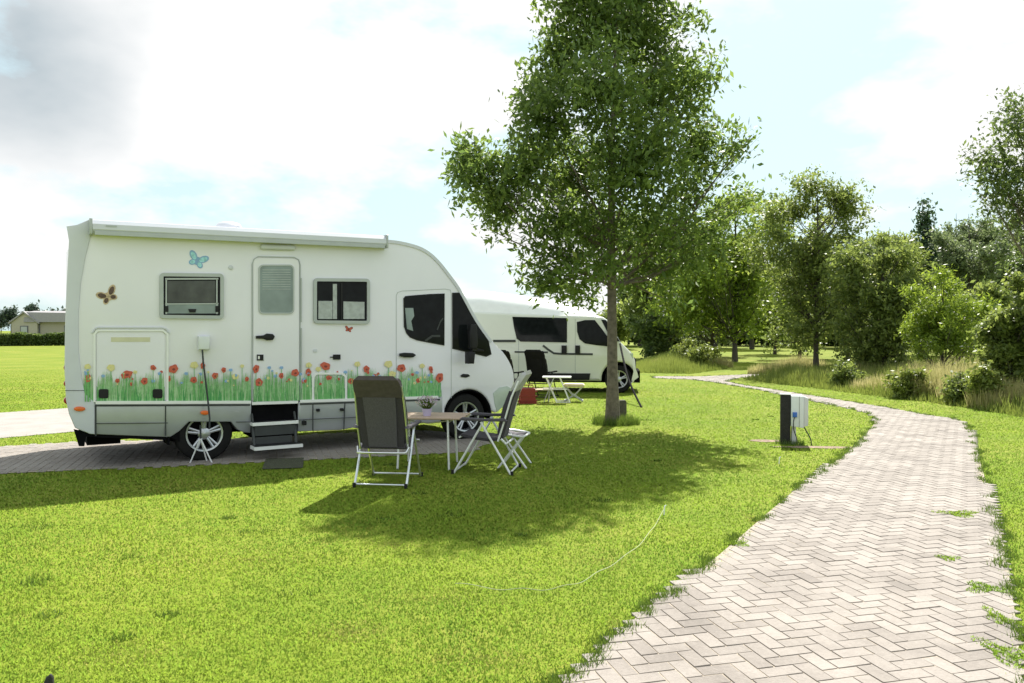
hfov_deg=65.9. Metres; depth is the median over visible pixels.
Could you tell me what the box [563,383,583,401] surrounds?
padded stool
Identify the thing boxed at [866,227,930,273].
maple
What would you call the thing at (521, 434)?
footstool
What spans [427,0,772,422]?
ash tree
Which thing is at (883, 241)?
hedgerow tree
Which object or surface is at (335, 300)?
window
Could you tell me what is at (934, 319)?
light shrub
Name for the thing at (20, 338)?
hedge
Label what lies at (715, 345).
woodland tree
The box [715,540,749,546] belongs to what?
weed patch
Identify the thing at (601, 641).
edge grass
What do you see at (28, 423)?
side road
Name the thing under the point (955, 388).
bramble bush
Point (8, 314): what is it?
distant tree
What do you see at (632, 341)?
undergrowth bush
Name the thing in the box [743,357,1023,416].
tall grass
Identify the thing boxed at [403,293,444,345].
cab window
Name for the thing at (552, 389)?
side table
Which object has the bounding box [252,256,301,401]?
entrance door
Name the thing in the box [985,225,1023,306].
poplar
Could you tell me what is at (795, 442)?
tall grass tuft
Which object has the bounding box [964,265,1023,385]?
edge shrub
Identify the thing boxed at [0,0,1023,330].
sky
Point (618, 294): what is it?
woodland tree
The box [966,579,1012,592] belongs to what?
weed patch
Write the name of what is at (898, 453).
path paving
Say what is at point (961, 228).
birch
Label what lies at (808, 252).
young oak
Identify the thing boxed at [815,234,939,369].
shrub
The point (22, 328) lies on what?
window
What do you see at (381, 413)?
camping chair
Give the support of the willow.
on the lawn at (22, 359)
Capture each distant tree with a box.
[0,304,19,329]
[0,313,8,333]
[21,299,39,311]
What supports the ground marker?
on the lawn at (22, 359)
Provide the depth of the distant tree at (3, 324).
249.27 m
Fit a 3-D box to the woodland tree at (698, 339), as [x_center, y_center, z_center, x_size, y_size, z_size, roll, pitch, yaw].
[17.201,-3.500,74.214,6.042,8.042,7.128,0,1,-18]
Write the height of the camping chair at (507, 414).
1.152 m
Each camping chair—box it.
[352,376,422,488]
[451,370,531,475]
[501,350,523,381]
[524,350,558,398]
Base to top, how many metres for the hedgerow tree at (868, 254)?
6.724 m
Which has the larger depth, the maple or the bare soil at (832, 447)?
the maple
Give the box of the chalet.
[8,311,65,333]
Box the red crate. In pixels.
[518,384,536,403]
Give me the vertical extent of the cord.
0.019 m
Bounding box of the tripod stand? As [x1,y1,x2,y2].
[189,425,211,462]
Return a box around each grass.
[539,374,1023,682]
[652,352,1023,408]
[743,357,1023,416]
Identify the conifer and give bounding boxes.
[905,193,946,352]
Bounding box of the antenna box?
[198,336,210,428]
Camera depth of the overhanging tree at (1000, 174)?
14.96 m
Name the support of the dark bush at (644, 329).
on the lawn at (22, 359)
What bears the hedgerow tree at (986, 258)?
on the lawn at (22, 359)
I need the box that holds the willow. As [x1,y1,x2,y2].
[954,208,1023,348]
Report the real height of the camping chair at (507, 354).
1.152 m
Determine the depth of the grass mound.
31.14 m
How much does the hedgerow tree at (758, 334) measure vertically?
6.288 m
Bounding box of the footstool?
[497,429,531,468]
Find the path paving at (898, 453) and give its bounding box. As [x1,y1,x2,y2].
[558,374,1023,682]
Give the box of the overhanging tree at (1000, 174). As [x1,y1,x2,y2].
[956,86,1023,279]
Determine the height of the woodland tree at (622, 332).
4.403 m
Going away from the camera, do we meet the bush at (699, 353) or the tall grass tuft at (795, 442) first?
the tall grass tuft at (795, 442)
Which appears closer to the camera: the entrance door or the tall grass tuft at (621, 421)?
the entrance door
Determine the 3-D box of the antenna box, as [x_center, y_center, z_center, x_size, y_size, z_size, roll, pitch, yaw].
[-3.697,0.489,9.508,0.130,1.109,0.186,-1,1,-32]
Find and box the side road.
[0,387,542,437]
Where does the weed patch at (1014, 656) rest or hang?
on the path paving at (898, 453)
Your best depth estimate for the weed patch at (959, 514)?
6.83 m
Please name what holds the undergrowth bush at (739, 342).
on the lawn at (22, 359)
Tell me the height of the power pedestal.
0.707 m
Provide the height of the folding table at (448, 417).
0.601 m
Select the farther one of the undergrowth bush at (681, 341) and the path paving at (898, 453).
the undergrowth bush at (681, 341)
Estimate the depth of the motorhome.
9.87 m
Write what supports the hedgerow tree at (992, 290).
on the lawn at (22, 359)
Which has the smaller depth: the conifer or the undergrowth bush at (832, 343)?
the conifer
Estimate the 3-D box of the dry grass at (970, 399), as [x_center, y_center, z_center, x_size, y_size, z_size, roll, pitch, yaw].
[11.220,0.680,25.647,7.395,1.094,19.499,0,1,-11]
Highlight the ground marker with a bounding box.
[44,674,53,682]
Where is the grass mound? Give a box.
[636,350,727,373]
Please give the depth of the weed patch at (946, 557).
5.50 m
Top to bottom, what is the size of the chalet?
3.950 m
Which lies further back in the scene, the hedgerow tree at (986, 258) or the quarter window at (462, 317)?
the hedgerow tree at (986, 258)
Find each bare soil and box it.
[748,439,778,441]
[772,446,850,448]
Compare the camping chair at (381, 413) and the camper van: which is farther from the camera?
the camper van
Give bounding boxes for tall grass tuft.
[590,412,640,426]
[775,439,804,445]
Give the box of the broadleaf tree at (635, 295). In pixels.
[617,241,716,344]
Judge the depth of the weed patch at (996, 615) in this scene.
4.36 m
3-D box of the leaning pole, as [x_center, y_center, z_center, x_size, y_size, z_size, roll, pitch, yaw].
[2.654,0.713,18.008,0.108,1.290,3.425,0,1,0]
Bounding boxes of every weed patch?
[650,583,666,590]
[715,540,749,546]
[931,510,977,517]
[934,554,960,561]
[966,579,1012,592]
[971,635,1023,668]
[982,604,1023,627]
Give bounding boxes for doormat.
[263,457,303,468]
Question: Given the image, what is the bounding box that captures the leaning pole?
[619,343,641,407]
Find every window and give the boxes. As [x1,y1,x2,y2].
[20,326,27,331]
[159,273,223,318]
[313,278,369,323]
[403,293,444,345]
[452,293,490,356]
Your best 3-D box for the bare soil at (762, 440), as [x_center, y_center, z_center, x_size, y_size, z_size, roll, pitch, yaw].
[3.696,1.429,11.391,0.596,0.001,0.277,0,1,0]
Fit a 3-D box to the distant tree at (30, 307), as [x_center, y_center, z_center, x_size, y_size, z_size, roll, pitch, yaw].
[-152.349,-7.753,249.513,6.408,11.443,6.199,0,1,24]
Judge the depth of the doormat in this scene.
9.39 m
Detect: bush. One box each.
[622,308,680,358]
[626,333,637,345]
[669,337,725,362]
[670,330,726,345]
[706,328,749,345]
[739,319,786,345]
[818,331,853,345]
[826,356,870,385]
[881,364,931,397]
[936,369,968,402]
[962,360,1012,399]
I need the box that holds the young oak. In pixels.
[720,163,883,365]
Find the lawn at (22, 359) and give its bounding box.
[0,331,1023,682]
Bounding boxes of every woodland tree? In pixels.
[595,297,637,341]
[616,271,641,345]
[672,320,708,345]
[698,239,721,347]
[728,246,766,348]
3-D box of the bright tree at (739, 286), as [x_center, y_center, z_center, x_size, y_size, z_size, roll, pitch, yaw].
[10.742,-3.412,39.399,7.611,8.878,6.466,0,1,-24]
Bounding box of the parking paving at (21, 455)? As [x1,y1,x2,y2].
[0,430,490,473]
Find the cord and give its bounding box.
[455,511,662,590]
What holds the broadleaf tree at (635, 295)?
on the lawn at (22, 359)
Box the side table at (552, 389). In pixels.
[542,376,570,402]
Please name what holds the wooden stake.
on the lawn at (22, 359)
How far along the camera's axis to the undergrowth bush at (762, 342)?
77.98 m
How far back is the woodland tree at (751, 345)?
65.21 m
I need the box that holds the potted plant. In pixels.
[415,395,438,415]
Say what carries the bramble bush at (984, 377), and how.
on the lawn at (22, 359)
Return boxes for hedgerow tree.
[683,259,751,352]
[744,263,791,353]
[757,258,830,358]
[796,235,878,358]
[865,229,939,357]
[923,214,1021,297]
[931,275,1015,358]
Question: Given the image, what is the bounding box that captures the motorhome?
[63,218,513,459]
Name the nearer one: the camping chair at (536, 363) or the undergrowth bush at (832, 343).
the camping chair at (536, 363)
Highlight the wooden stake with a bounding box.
[619,400,626,417]
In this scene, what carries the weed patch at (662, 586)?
on the lawn at (22, 359)
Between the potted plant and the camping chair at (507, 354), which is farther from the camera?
the camping chair at (507, 354)
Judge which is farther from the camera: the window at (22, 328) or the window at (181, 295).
the window at (22, 328)
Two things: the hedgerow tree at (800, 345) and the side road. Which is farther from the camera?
the hedgerow tree at (800, 345)
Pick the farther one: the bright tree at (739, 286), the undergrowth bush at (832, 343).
the undergrowth bush at (832, 343)
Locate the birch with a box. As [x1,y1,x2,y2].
[934,216,995,340]
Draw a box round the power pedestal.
[780,393,811,444]
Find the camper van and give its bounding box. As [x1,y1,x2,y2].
[462,291,639,392]
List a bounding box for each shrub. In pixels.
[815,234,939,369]
[893,262,1003,370]
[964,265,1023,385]
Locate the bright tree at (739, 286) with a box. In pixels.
[642,182,801,361]
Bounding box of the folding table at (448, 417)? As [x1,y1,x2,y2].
[396,412,469,469]
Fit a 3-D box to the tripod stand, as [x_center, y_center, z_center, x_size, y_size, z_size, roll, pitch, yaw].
[-3.732,1.233,9.524,0.274,0.463,0.140,0,1,0]
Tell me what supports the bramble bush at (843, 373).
on the lawn at (22, 359)
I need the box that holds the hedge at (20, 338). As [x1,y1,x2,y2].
[0,331,64,345]
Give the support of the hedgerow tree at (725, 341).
on the lawn at (22, 359)

